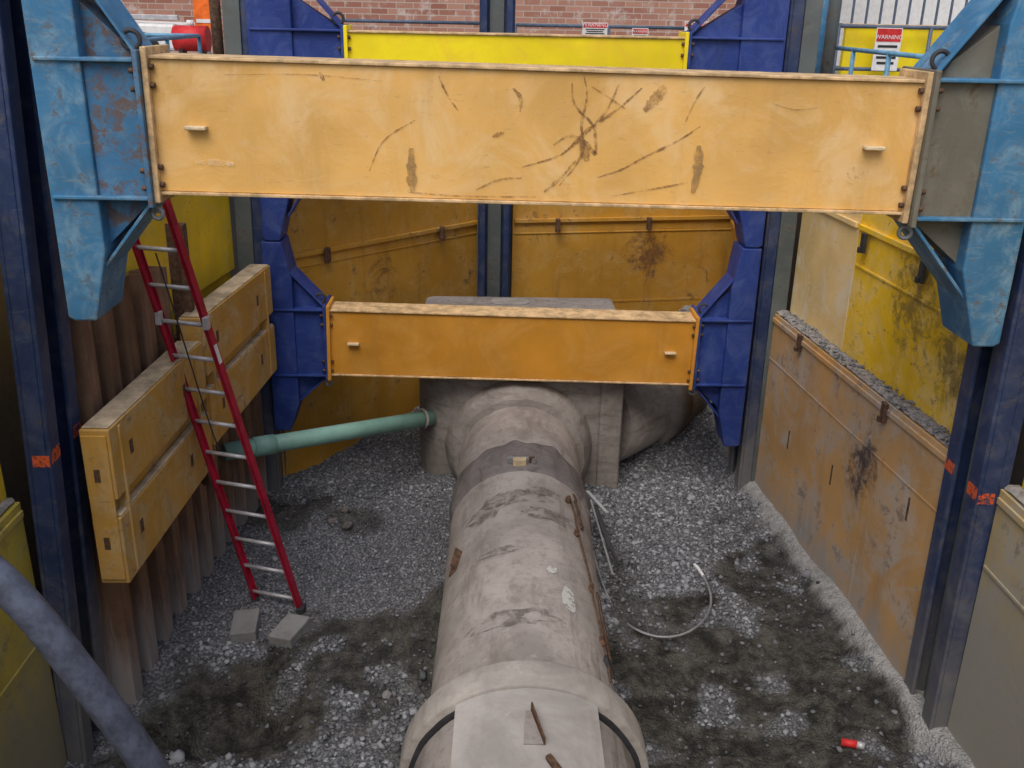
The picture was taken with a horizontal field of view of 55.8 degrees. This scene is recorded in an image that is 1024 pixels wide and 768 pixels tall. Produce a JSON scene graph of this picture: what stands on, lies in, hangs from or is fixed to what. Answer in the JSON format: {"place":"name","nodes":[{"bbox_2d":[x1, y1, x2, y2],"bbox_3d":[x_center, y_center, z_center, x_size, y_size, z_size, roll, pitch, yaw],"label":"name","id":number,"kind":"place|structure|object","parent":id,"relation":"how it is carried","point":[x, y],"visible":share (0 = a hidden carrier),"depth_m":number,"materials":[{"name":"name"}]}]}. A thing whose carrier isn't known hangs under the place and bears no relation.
{"place":"outdoors","nodes":[
{"label":"outdoors","id":0,"kind":"place"},
{"bbox_2d":[0,498,14,514],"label":"ledge dirt","id":1,"kind":"structure","parent":0,"point":[5,503],"depth_m":6.21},
{"bbox_2d":[125,195,234,309],"bbox_3d":[-3.039,-1.440,7.883,0.140,1.880,3.485,3,21,5],"label":"sheet","id":2,"kind":"object","parent":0,"point":[206,220],"visible":0.22,"depth_m":8.96,"materials":[{"name":"paint"}]},
{"bbox_2d":[165,222,211,484],"bbox_3d":[-2.763,-0.206,8.269,0.160,2.350,0.100,1,21,-2],"label":"steel post","id":3,"kind":"object","parent":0,"point":[183,301],"visible":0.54,"depth_m":8.00,"materials":[{"name":"metal"}]},
{"bbox_2d":[122,0,736,53],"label":"walls","id":4,"kind":"structure","parent":0,"point":[650,12],"depth_m":20.55,"materials":[{"name":"brick"}]},
{"bbox_2d":[0,65,1023,695],"bbox_3d":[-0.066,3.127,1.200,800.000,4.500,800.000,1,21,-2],"label":"ground","id":5,"kind":"structure","parent":0,"point":[14,467],"depth_m":7.01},
{"bbox_2d":[121,0,194,50],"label":"pickup truck","id":6,"kind":"object","parent":5,"relation":"on","point":[155,26],"visible":0.17,"depth_m":15.84,"materials":[{"name":"white paint"}]},
{"bbox_2d":[144,33,201,53],"bbox_3d":[-4.348,-3.193,10.353,1.047,0.996,3.848,1,21,-2],"label":"guardrail fence","id":7,"kind":"object","parent":5,"relation":"on","point":[155,37],"visible":0.23,"depth_m":11.65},
{"bbox_2d":[171,20,211,53],"bbox_3d":[-4.470,-4.612,13.555,0.460,0.920,0.340,1,21,-2],"label":"fuel tank","id":8,"kind":"object","parent":5,"relation":"on","point":[184,45],"visible":0.59,"depth_m":13.36,"materials":[{"name":"red paint"}]},
{"bbox_2d":[193,0,210,53],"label":"road work sign","id":9,"kind":"object","parent":5,"relation":"on","point":[201,13],"visible":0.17,"depth_m":13.88,"materials":[{"name":"metal"}]},
{"bbox_2d":[209,0,223,53],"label":"steel pole","id":10,"kind":"object","parent":5,"relation":"on","point":[216,26],"visible":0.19,"depth_m":10.40,"materials":[{"name":"metal"}]},
{"bbox_2d":[329,18,478,24],"bbox_3d":[-1.462,-4.461,13.254,2.346,0.996,0.048,1,21,-2],"label":"guardrail fence","id":11,"kind":"object","parent":5,"relation":"on","point":[413,21],"visible":0.08,"depth_m":13.07,"materials":[{"name":"metal"}]},
{"bbox_2d":[515,23,684,34],"bbox_3d":[1.311,-4.431,13.356,2.596,0.996,0.048,0,21,-3],"label":"guardrail fence","id":12,"kind":"object","parent":5,"relation":"on","point":[608,28],"visible":0.25,"depth_m":13.17,"materials":[{"name":"metal"}]},
{"bbox_2d":[582,22,607,34],"bbox_3d":[1.123,-4.803,13.129,0.359,0.200,0.018,1,21,-2],"label":"warning sign","id":13,"kind":"object","parent":12,"relation":"attached to","point":[590,28],"visible":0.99,"depth_m":13.12,"materials":[{"name":"white paint"}]},
{"bbox_2d":[632,28,648,35],"bbox_3d":[1.743,-4.735,13.180,0.232,0.220,0.018,1,21,-2],"label":"warning sign","id":14,"kind":"object","parent":12,"relation":"attached to","point":[640,32],"visible":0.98,"depth_m":13.15,"materials":[{"name":"white paint"}]},
{"bbox_2d":[815,0,828,73],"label":"steel pole","id":15,"kind":"object","parent":5,"relation":"on","point":[822,34],"visible":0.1,"depth_m":10.37,"materials":[{"name":"metal"}]},
{"bbox_2d":[820,0,841,73],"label":"steel pole","id":16,"kind":"object","parent":5,"relation":"on","point":[831,35],"visible":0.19,"depth_m":10.85,"materials":[{"name":"metal"}]},
{"bbox_2d":[836,46,923,75],"bbox_3d":[3.708,-3.002,10.183,0.048,0.996,3.048,1,21,-2],"label":"guardrail fence","id":17,"kind":"object","parent":5,"relation":"on","point":[888,54],"visible":0.14,"depth_m":9.71,"materials":[{"name":"metal"}]},
{"bbox_2d":[833,24,947,73],"bbox_3d":[5.166,-3.927,12.111,2.346,1.053,0.048,1,21,-2],"label":"guardrail fence","id":18,"kind":"object","parent":5,"relation":"on","point":[930,32],"visible":0.23,"depth_m":11.91,"materials":[{"name":"grey paint"}]},
{"bbox_2d":[871,28,902,70],"bbox_3d":[4.621,-4.125,11.916,0.338,0.500,0.018,1,21,-2],"label":"warning sign","id":19,"kind":"object","parent":18,"relation":"attached to","point":[887,39],"visible":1,"depth_m":11.90,"materials":[{"name":"white paint"}]},
{"bbox_2d":[838,23,948,75],"bbox_3d":[4.937,-4.005,12.290,1.590,1.060,0.140,1,21,-2],"label":"yellow barrier","id":20,"kind":"object","parent":5,"relation":"on","point":[913,40],"visible":0.12,"depth_m":12.13,"materials":[{"name":"metal"}]},
{"bbox_2d":[839,0,967,24],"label":"picket fence","id":21,"kind":"object","parent":5,"relation":"on","point":[908,13],"depth_m":15.06,"materials":[{"name":"metal"}]},
{"bbox_2d":[64,305,974,767],"bbox_3d":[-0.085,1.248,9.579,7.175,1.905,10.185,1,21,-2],"label":"gravel trench floor","id":22,"kind":"structure","parent":0,"point":[234,729],"depth_m":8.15,"materials":[{"name":"gravel"}]},
{"bbox_2d":[0,502,66,767],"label":"sheet","id":23,"kind":"object","parent":22,"relation":"on","point":[31,735],"visible":0.77,"depth_m":6.40,"materials":[{"name":"paint"}]},
{"bbox_2d":[0,465,6,502],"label":"sheet","id":24,"kind":"object","parent":23,"relation":"on","point":[2,493],"visible":1,"depth_m":6.25,"materials":[{"name":"paint"}]},
{"bbox_2d":[0,510,23,541],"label":"rib","id":25,"kind":"object","parent":23,"relation":"attached to","point":[11,524],"visible":1,"depth_m":6.18,"materials":[{"name":"paint"}]},
{"bbox_2d":[0,647,36,699],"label":"rib","id":26,"kind":"object","parent":23,"relation":"attached to","point":[16,674],"depth_m":6.30,"materials":[{"name":"paint"}]},
{"bbox_2d":[0,0,105,764],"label":"slide rail post","id":27,"kind":"object","parent":22,"relation":"on","point":[38,323],"visible":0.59,"depth_m":6.19,"materials":[{"name":"metal"}]},
{"bbox_2d":[21,0,174,320],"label":"shoring bracket","id":28,"kind":"object","parent":27,"relation":"attached to","point":[85,61],"visible":0.81,"depth_m":5.51,"materials":[{"name":"metal"}]},
{"bbox_2d":[139,44,172,202],"bbox_3d":[-2.061,-1.534,5.685,0.035,0.865,0.420,1,21,-2],"label":"end plate","id":29,"kind":"object","parent":28,"relation":"attached to","point":[145,51],"visible":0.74,"depth_m":5.50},
{"bbox_2d":[149,59,922,210],"bbox_3d":[0.150,-1.486,5.755,4.460,0.735,0.320,1,21,-2],"label":"web box","id":30,"kind":"object","parent":29,"relation":"attached to","point":[276,128],"visible":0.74,"depth_m":5.60,"materials":[{"name":"yellow paint"}]},
{"bbox_2d":[184,125,207,130],"bbox_3d":[-1.804,-1.461,5.516,0.120,0.022,0.060,1,21,-2],"label":"lug","id":31,"kind":"object","parent":30,"relation":"attached to","point":[195,127],"visible":1,"depth_m":5.49,"materials":[{"name":"metal"}]},
{"bbox_2d":[406,148,416,185],"bbox_3d":[-0.587,-1.250,5.650,0.069,0.257,0.001,1,21,-2],"label":"scuff mark","id":32,"kind":"object","parent":30,"relation":"attached to","point":[408,166],"visible":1,"depth_m":5.64,"materials":[{"name":"brown"}]},
{"bbox_2d":[161,191,901,214],"bbox_3d":[0.138,-1.133,5.890,4.460,0.018,0.360,1,21,-2],"label":"bottom flange","id":33,"kind":"object","parent":30,"relation":"attached to","point":[301,196],"visible":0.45,"depth_m":5.72,"materials":[{"name":"metal"}]},
{"bbox_2d":[148,53,924,82],"bbox_3d":[0.162,-1.839,5.619,4.460,0.018,0.360,1,21,-2],"label":"top flange","id":34,"kind":"object","parent":30,"relation":"on","point":[506,66],"visible":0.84,"depth_m":5.49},
{"bbox_2d":[525,88,641,166],"bbox_3d":[0.401,-1.480,5.589,0.672,0.471,0.001,1,21,-2],"label":"scuff mark","id":35,"kind":"object","parent":30,"relation":"attached to","point":[604,118],"visible":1,"depth_m":5.57,"materials":[{"name":"brown"}]},
{"bbox_2d":[601,126,700,176],"bbox_3d":[0.798,-1.355,5.645,0.582,0.314,0.001,1,21,-2],"label":"scuff mark","id":36,"kind":"object","parent":30,"relation":"attached to","point":[660,149],"visible":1,"depth_m":5.64,"materials":[{"name":"brown"}]},
{"bbox_2d":[691,145,703,192],"bbox_3d":[1.094,-1.261,5.684,0.071,0.281,0.001,1,21,-2],"label":"scuff mark","id":37,"kind":"object","parent":30,"relation":"attached to","point":[698,172],"visible":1,"depth_m":5.68,"materials":[{"name":"brown"}]},
{"bbox_2d":[862,145,885,150],"bbox_3d":[2.113,-1.376,5.638,0.120,0.022,0.060,1,21,-2],"label":"lug","id":38,"kind":"object","parent":30,"relation":"attached to","point":[875,148],"visible":1,"depth_m":5.61,"materials":[{"name":"metal"}]},
{"bbox_2d":[887,68,933,223],"bbox_3d":[2.361,-1.438,5.824,0.035,0.865,0.420,1,21,-2],"label":"end plate","id":39,"kind":"object","parent":30,"relation":"attached to","point":[927,77],"visible":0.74,"depth_m":5.64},
{"bbox_2d":[0,555,170,767],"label":"discharge hose","id":40,"kind":"object","parent":22,"relation":"on","point":[30,612],"visible":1,"depth_m":4.02,"materials":[{"name":"rubber"}]},
{"bbox_2d":[69,266,267,704],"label":"sheet pile wall","id":41,"kind":"structure","parent":22,"relation":"on","point":[119,347],"depth_m":7.74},
{"bbox_2d":[79,341,212,582],"bbox_3d":[-2.736,0.531,7.420,0.211,1.281,1.682,3,21,4],"label":"steel waler","id":42,"kind":"object","parent":41,"relation":"attached to","point":[146,469],"visible":0.94,"depth_m":7.04,"materials":[{"name":"paint"}]},
{"bbox_2d":[179,264,276,444],"bbox_3d":[-2.581,-0.328,8.969,0.211,1.183,1.783,3,21,4],"label":"steel waler","id":43,"kind":"object","parent":41,"relation":"attached to","point":[239,307],"visible":0.77,"depth_m":8.88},
{"bbox_2d":[171,272,230,333],"bbox_3d":[-3.147,0.855,8.764,0.160,3.000,3.485,3,21,5],"label":"sheet","id":44,"kind":"object","parent":22,"relation":"on","point":[212,287],"depth_m":9.40,"materials":[{"name":"paint"}]},
{"bbox_2d":[129,199,305,614],"bbox_3d":[-2.385,0.190,7.745,1.200,4.101,0.484,-14,26,-35],"label":"ladder","id":45,"kind":"object","parent":22,"relation":"on","point":[151,286],"visible":0.82,"depth_m":7.71,"materials":[{"name":"metal"}]},
{"bbox_2d":[229,608,260,642],"bbox_3d":[-2.310,2.110,8.388,0.220,0.140,0.340,-4,24,-6],"label":"concrete block","id":46,"kind":"object","parent":22,"relation":"on","point":[245,625],"depth_m":8.30,"materials":[{"name":"concrete"}]},
{"bbox_2d":[221,0,286,489],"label":"slide rail post","id":47,"kind":"object","parent":22,"relation":"on","point":[249,236],"visible":0.08,"depth_m":9.68,"materials":[{"name":"metal"}]},
{"bbox_2d":[261,234,332,430],"bbox_3d":[-2.213,-0.522,10.196,0.636,2.060,0.440,1,21,-2],"label":"shoring bracket","id":48,"kind":"object","parent":47,"relation":"attached to","point":[297,315],"visible":0.87,"depth_m":10.02,"materials":[{"name":"metal"}]},
{"bbox_2d":[332,373,688,384],"bbox_3d":[-0.011,-0.101,10.366,3.850,0.026,0.320,2,21,-2],"label":"bottom flange","id":49,"kind":"object","parent":48,"relation":"attached to","point":[510,379],"visible":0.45,"depth_m":10.22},
{"bbox_2d":[326,296,334,380],"bbox_3d":[-1.903,-0.481,10.177,0.035,0.810,0.380,2,21,-2],"label":"end plate","id":50,"kind":"object","parent":49,"relation":"on","point":[328,307],"visible":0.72,"depth_m":10.01,"materials":[{"name":"orange paint"}]},
{"bbox_2d":[330,312,694,382],"bbox_3d":[0.003,-0.428,10.241,3.850,0.680,0.280,2,21,-2],"label":"web box","id":51,"kind":"object","parent":49,"relation":"on","point":[502,347],"visible":0.73,"depth_m":10.11,"materials":[{"name":"orange paint"}]},
{"bbox_2d":[330,301,695,321],"bbox_3d":[0.016,-0.756,10.115,3.850,0.021,0.320,2,21,-2],"label":"top flange","id":52,"kind":"object","parent":51,"relation":"on","point":[498,311],"visible":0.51,"depth_m":10.08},
{"bbox_2d":[686,307,699,389],"bbox_3d":[1.908,-0.376,10.305,0.035,0.810,0.380,2,21,-2],"label":"end plate","id":53,"kind":"object","parent":49,"relation":"on","point":[696,332],"visible":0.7,"depth_m":10.14,"materials":[{"name":"orange paint"}]},
{"bbox_2d":[245,0,348,240],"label":"shoring bracket","id":54,"kind":"object","parent":47,"relation":"attached to","point":[295,28],"visible":0.49,"depth_m":8.99,"materials":[{"name":"metal"}]},
{"bbox_3d":[0.028,-2.602,9.405,3.210,0.018,0.320,1,21,-2],"label":"bottom flange","id":55,"kind":"object","parent":54,"relation":"attached to","visible":0},
{"bbox_2d":[343,25,351,57],"bbox_3d":[-1.551,-2.970,9.228,0.035,0.860,0.380,1,21,-2],"label":"end plate","id":56,"kind":"object","parent":55,"relation":"on","point":[345,35],"visible":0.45,"depth_m":8.96,"materials":[{"name":"yellow paint"}]},
{"bbox_2d":[348,32,683,68],"bbox_3d":[0.035,-2.953,9.271,3.210,0.730,0.280,1,21,-2],"label":"web box","id":57,"kind":"object","parent":55,"relation":"on","point":[615,52],"visible":0.33,"depth_m":9.05,"materials":[{"name":"yellow paint"}]},
{"bbox_2d":[347,30,684,38],"bbox_3d":[0.043,-3.304,9.136,3.210,0.018,0.320,1,21,-2],"label":"top flange","id":58,"kind":"object","parent":57,"relation":"on","point":[515,34],"visible":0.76,"depth_m":9.00,"materials":[{"name":"metal"}]},
{"bbox_2d":[678,31,689,68],"bbox_3d":[1.622,-2.937,9.314,0.035,0.860,0.380,1,21,-2],"label":"end plate","id":59,"kind":"object","parent":55,"relation":"on","point":[686,41],"visible":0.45,"depth_m":9.05,"materials":[{"name":"yellow paint"}]},
{"bbox_2d":[280,198,476,475],"bbox_3d":[-1.570,-1.110,11.455,0.160,4.800,3.069,20,28,40],"label":"sheet","id":60,"kind":"object","parent":47,"relation":"attached to","point":[419,274],"visible":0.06,"depth_m":11.35,"materials":[{"name":"paint"}]},
{"bbox_2d":[294,220,477,258],"bbox_3d":[-1.486,-1.667,11.167,0.039,0.050,3.029,20,28,40],"label":"rib","id":61,"kind":"object","parent":60,"relation":"attached to","point":[375,241],"visible":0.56,"depth_m":11.15,"materials":[{"name":"paint"}]},
{"bbox_2d":[324,247,330,263],"bbox_3d":[-2.022,-1.410,10.594,0.060,0.160,0.110,1,21,-2],"label":"panel hook","id":62,"kind":"object","parent":61,"relation":"attached to","point":[327,254],"visible":1,"depth_m":10.56,"materials":[{"name":"metal"}]},
{"bbox_2d":[440,226,444,240],"bbox_3d":[-0.849,-1.828,11.746,0.060,0.160,0.110,1,21,-2],"label":"panel hook","id":63,"kind":"object","parent":61,"relation":"attached to","point":[442,233],"visible":1,"depth_m":11.71,"materials":[{"name":"metal"}]},
{"bbox_2d":[298,232,476,267],"bbox_3d":[-1.498,-1.544,11.224,0.011,0.020,3.029,20,28,40],"label":"rib","id":64,"kind":"object","parent":60,"relation":"attached to","point":[385,250],"visible":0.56,"depth_m":11.23,"materials":[{"name":"paint"}]},
{"bbox_2d":[268,613,310,648],"bbox_3d":[-1.908,2.137,8.311,0.220,0.140,0.340,5,23,18],"label":"concrete block","id":65,"kind":"object","parent":22,"relation":"on","point":[289,629],"depth_m":8.24,"materials":[{"name":"concrete"}]},
{"bbox_2d":[342,521,352,529],"bbox_3d":[-1.674,1.436,9.834,0.106,0.090,0.110,1,21,-2],"label":"mud lump","id":66,"kind":"object","parent":22,"relation":"on","point":[346,525],"visible":1,"depth_m":9.80,"materials":[{"name":"stone"}]},
{"bbox_2d":[382,690,391,698],"bbox_3d":[-0.977,2.433,7.553,0.078,0.069,0.074,1,21,-2],"label":"stone","id":67,"kind":"object","parent":22,"relation":"on","point":[386,694],"visible":1,"depth_m":7.53,"materials":[{"name":"stone"}]},
{"bbox_2d":[478,0,515,296],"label":"slide rail post","id":68,"kind":"object","parent":22,"relation":"on","point":[494,223],"visible":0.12,"depth_m":12.18,"materials":[{"name":"metal"}]},
{"bbox_2d":[510,204,731,311],"bbox_3d":[1.465,-1.600,12.898,3.022,4.800,0.160,-3,21,-10],"label":"sheet","id":69,"kind":"object","parent":68,"relation":"attached to","point":[643,265],"visible":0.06,"depth_m":12.77,"materials":[{"name":"paint"}]},
{"bbox_2d":[514,215,730,222],"bbox_3d":[1.496,-2.148,12.582,2.982,0.050,0.039,-3,21,-10],"label":"rib","id":70,"kind":"object","parent":69,"relation":"attached to","point":[607,219],"visible":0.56,"depth_m":12.55,"materials":[{"name":"paint"}]},
{"bbox_2d":[555,218,560,231],"bbox_3d":[0.588,-2.028,12.345,0.060,0.160,0.110,1,21,-2],"label":"panel hook","id":71,"kind":"object","parent":70,"relation":"attached to","point":[557,224],"visible":1,"depth_m":12.31,"materials":[{"name":"metal"}]},
{"bbox_2d":[646,217,651,230],"bbox_3d":[1.783,-2.080,12.545,0.060,0.160,0.110,1,21,-2],"label":"panel hook","id":72,"kind":"object","parent":70,"relation":"attached to","point":[649,224],"visible":1,"depth_m":12.52,"materials":[{"name":"metal"}]},
{"bbox_2d":[514,228,731,233],"bbox_3d":[1.491,-1.999,12.654,2.982,0.020,0.011,-3,21,-10],"label":"rib","id":73,"kind":"object","parent":69,"relation":"attached to","point":[623,231],"visible":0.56,"depth_m":12.65,"materials":[{"name":"paint"}]},
{"bbox_2d":[612,297,703,301],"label":"rib","id":74,"kind":"object","parent":69,"relation":"attached to","point":[659,299],"visible":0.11,"depth_m":13.09,"materials":[{"name":"paint"}]},
{"bbox_2d":[418,296,623,488],"bbox_3d":[0.058,0.250,11.306,2.267,2.232,1.480,1,21,-2],"label":"concrete manhole","id":75,"kind":"object","parent":22,"relation":"on","point":[600,406],"visible":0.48,"depth_m":10.71,"materials":[{"name":"concrete"}]},
{"bbox_2d":[222,410,435,460],"bbox_3d":[-1.834,0.517,10.029,2.413,0.400,0.202,-14,26,-35],"label":"green drain pipe","id":76,"kind":"object","parent":75,"relation":"attached to","point":[269,444],"visible":0.87,"depth_m":9.91,"materials":[{"name":"plastic"}]},
{"bbox_2d":[399,381,648,767],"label":"concrete pipe","id":77,"kind":"object","parent":22,"relation":"on","point":[523,673],"visible":1,"depth_m":6.87,"materials":[{"name":"concrete"}]},
{"bbox_2d":[586,491,620,574],"bbox_3d":[0.926,1.418,9.348,0.198,0.446,0.874,-4,22,-13],"label":"strap bundle","id":78,"kind":"object","parent":22,"relation":"on","point":[602,529],"visible":0.92,"depth_m":9.41,"materials":[{"name":"metal"}]},
{"bbox_2d":[593,550,711,637],"bbox_3d":[1.289,1.861,8.674,1.068,0.260,1.054,1,21,-2],"label":"wire loop","id":79,"kind":"object","parent":22,"relation":"on","point":[695,565],"visible":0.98,"depth_m":8.55,"materials":[{"name":"metal"}]},
{"bbox_2d":[619,384,709,461],"bbox_3d":[1.822,0.049,12.195,1.362,1.360,2.723,19,28,39],"label":"concrete pipe","id":80,"kind":"object","parent":22,"relation":"on","point":[652,414],"visible":0.22,"depth_m":11.21,"materials":[{"name":"concrete"}]},
{"bbox_2d":[728,0,823,491],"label":"slide rail post","id":81,"kind":"object","parent":22,"relation":"on","point":[800,51],"visible":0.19,"depth_m":9.99,"materials":[{"name":"metal"}]},
{"bbox_2d":[688,241,761,445],"bbox_3d":[2.202,-0.410,10.341,0.606,2.200,0.440,1,21,-2],"label":"shoring bracket","id":82,"kind":"object","parent":81,"relation":"attached to","point":[724,308],"visible":0.84,"depth_m":10.15,"materials":[{"name":"metal"}]},
{"bbox_2d":[728,228,737,451],"bbox_3d":[2.804,-1.134,11.757,0.160,4.800,2.365,4,21,6],"label":"sheet","id":83,"kind":"object","parent":81,"relation":"attached to","point":[733,237],"depth_m":12.52,"materials":[{"name":"paint"}]},
{"bbox_2d":[682,0,789,247],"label":"shoring bracket","id":84,"kind":"object","parent":81,"relation":"attached to","point":[745,35],"visible":0.51,"depth_m":9.10,"materials":[{"name":"metal"}]},
{"bbox_2d":[790,212,861,349],"bbox_3d":[3.072,-1.552,9.163,0.140,2.450,1.255,-1,21,-7],"label":"sheet","id":85,"kind":"object","parent":81,"relation":"attached to","point":[825,264],"visible":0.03,"depth_m":9.26,"materials":[{"name":"paint"}]},
{"bbox_2d":[825,213,858,227],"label":"rib","id":86,"kind":"object","parent":85,"relation":"attached to","point":[846,220],"visible":0.49,"depth_m":8.77,"materials":[{"name":"paint"}]},
{"bbox_2d":[755,313,947,679],"bbox_3d":[3.000,1.094,9.006,0.160,2.620,3.455,-1,21,-7],"label":"sheet","id":87,"kind":"object","parent":81,"relation":"attached to","point":[893,547],"visible":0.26,"depth_m":8.45,"materials":[{"name":"paint"}]},
{"bbox_2d":[766,336,787,497],"bbox_3d":[2.771,0.398,10.136,0.006,1.900,0.020,1,21,-2],"label":"vertical seam","id":88,"kind":"object","parent":87,"relation":"attached to","point":[776,416],"visible":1,"depth_m":10.12,"materials":[{"name":"paint"}]},
{"bbox_2d":[769,357,935,511],"bbox_3d":[2.933,0.331,8.703,0.005,0.020,3.415,-1,21,-7],"label":"rib","id":89,"kind":"object","parent":87,"relation":"attached to","point":[873,453],"visible":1,"depth_m":8.27,"materials":[{"name":"paint"}]},
{"bbox_2d":[773,317,946,461],"bbox_3d":[2.934,-0.066,8.550,0.019,0.050,3.415,-1,21,-7],"label":"rib","id":90,"kind":"object","parent":87,"relation":"attached to","point":[933,449],"visible":0.87,"depth_m":8.13,"materials":[{"name":"paint"}]},
{"bbox_2d":[794,334,802,351],"bbox_3d":[2.795,-0.403,9.447,0.060,0.170,0.070,1,21,-2],"label":"panel hook","id":91,"kind":"object","parent":90,"relation":"attached to","point":[797,347],"visible":1,"depth_m":9.42,"materials":[{"name":"metal"}]},
{"bbox_2d":[876,401,888,422],"bbox_3d":[2.995,0.227,7.818,0.060,0.170,0.070,1,21,-2],"label":"panel hook","id":92,"kind":"object","parent":90,"relation":"attached to","point":[881,417],"visible":1,"depth_m":7.80,"materials":[{"name":"metal"}]},
{"bbox_2d":[847,456,872,600],"bbox_3d":[2.995,1.303,8.351,0.006,1.500,0.020,1,21,-2],"label":"vertical seam","id":93,"kind":"object","parent":87,"relation":"attached to","point":[859,528],"visible":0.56,"depth_m":8.33,"materials":[{"name":"paint"}]},
{"bbox_2d":[841,738,864,749],"bbox_3d":[2.532,2.678,7.186,0.164,0.070,0.060,9,22,19],"label":"crushed can","id":94,"kind":"object","parent":22,"relation":"on","point":[850,743],"visible":1,"depth_m":7.17,"materials":[{"name":"metal"}]},
{"bbox_2d":[904,228,1023,729],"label":"slide rail post","id":95,"kind":"object","parent":22,"relation":"on","point":[984,436],"visible":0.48,"depth_m":6.70,"materials":[{"name":"metal"}]},
{"bbox_2d":[842,214,967,433],"bbox_3d":[3.269,-0.931,7.557,0.140,2.450,2.189,-1,21,-7],"label":"sheet","id":96,"kind":"object","parent":95,"relation":"attached to","point":[910,348],"visible":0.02,"depth_m":7.87,"materials":[{"name":"paint"}]},
{"bbox_2d":[858,224,919,257],"bbox_3d":[3.186,-1.004,7.519,0.029,0.050,2.149,-1,21,-7],"label":"rib","id":97,"kind":"object","parent":96,"relation":"attached to","point":[889,240],"visible":0.46,"depth_m":7.99,"materials":[{"name":"paint"}]},
{"bbox_2d":[857,233,867,253],"bbox_3d":[3.037,-1.223,8.387,0.060,0.170,0.070,1,21,-2],"label":"panel hook","id":98,"kind":"object","parent":97,"relation":"attached to","point":[863,244],"visible":1,"depth_m":8.37,"materials":[{"name":"metal"}]},
{"bbox_2d":[914,260,926,283],"bbox_3d":[3.152,-0.863,7.456,0.060,0.170,0.070,1,21,-2],"label":"panel hook","id":99,"kind":"object","parent":97,"relation":"attached to","point":[920,278],"visible":0.84,"depth_m":7.45,"materials":[{"name":"metal"}]},
{"bbox_2d":[855,263,940,312],"bbox_3d":[3.188,-0.685,7.643,0.011,0.025,2.149,-1,21,-7],"label":"rib","id":100,"kind":"object","parent":96,"relation":"attached to","point":[900,289],"visible":0.56,"depth_m":7.87,"materials":[{"name":"paint"}]},
{"bbox_2d":[893,0,1023,346],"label":"shoring bracket","id":101,"kind":"object","parent":95,"relation":"attached to","point":[966,219],"visible":0.85,"depth_m":5.69,"materials":[{"name":"metal"}]},
{"bbox_2d":[947,489,1023,767],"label":"sheet","id":102,"kind":"object","parent":22,"relation":"on","point":[985,726],"visible":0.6,"depth_m":6.48,"materials":[{"name":"paint"}]},
{"bbox_2d":[983,565,1023,612],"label":"rib","id":103,"kind":"object","parent":102,"relation":"attached to","point":[1003,587],"visible":1,"depth_m":6.38,"materials":[{"name":"paint"}]},
{"bbox_2d":[996,497,1023,528],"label":"rib","id":104,"kind":"object","parent":102,"relation":"attached to","point":[1010,511],"visible":1,"depth_m":6.29,"materials":[{"name":"paint"}]},
{"bbox_2d":[777,310,949,446],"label":"ledge dirt","id":105,"kind":"structure","parent":0,"point":[875,386],"depth_m":8.21,"materials":[{"name":"gravel"}]},
{"bbox_2d":[836,0,969,64],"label":"white building","id":106,"kind":"structure","parent":0,"point":[901,12],"depth_m":24.47,"materials":[{"name":"paint"}]},
{"bbox_2d":[1005,485,1023,504],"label":"ledge dirt","id":107,"kind":"structure","parent":0,"point":[1017,491],"depth_m":6.33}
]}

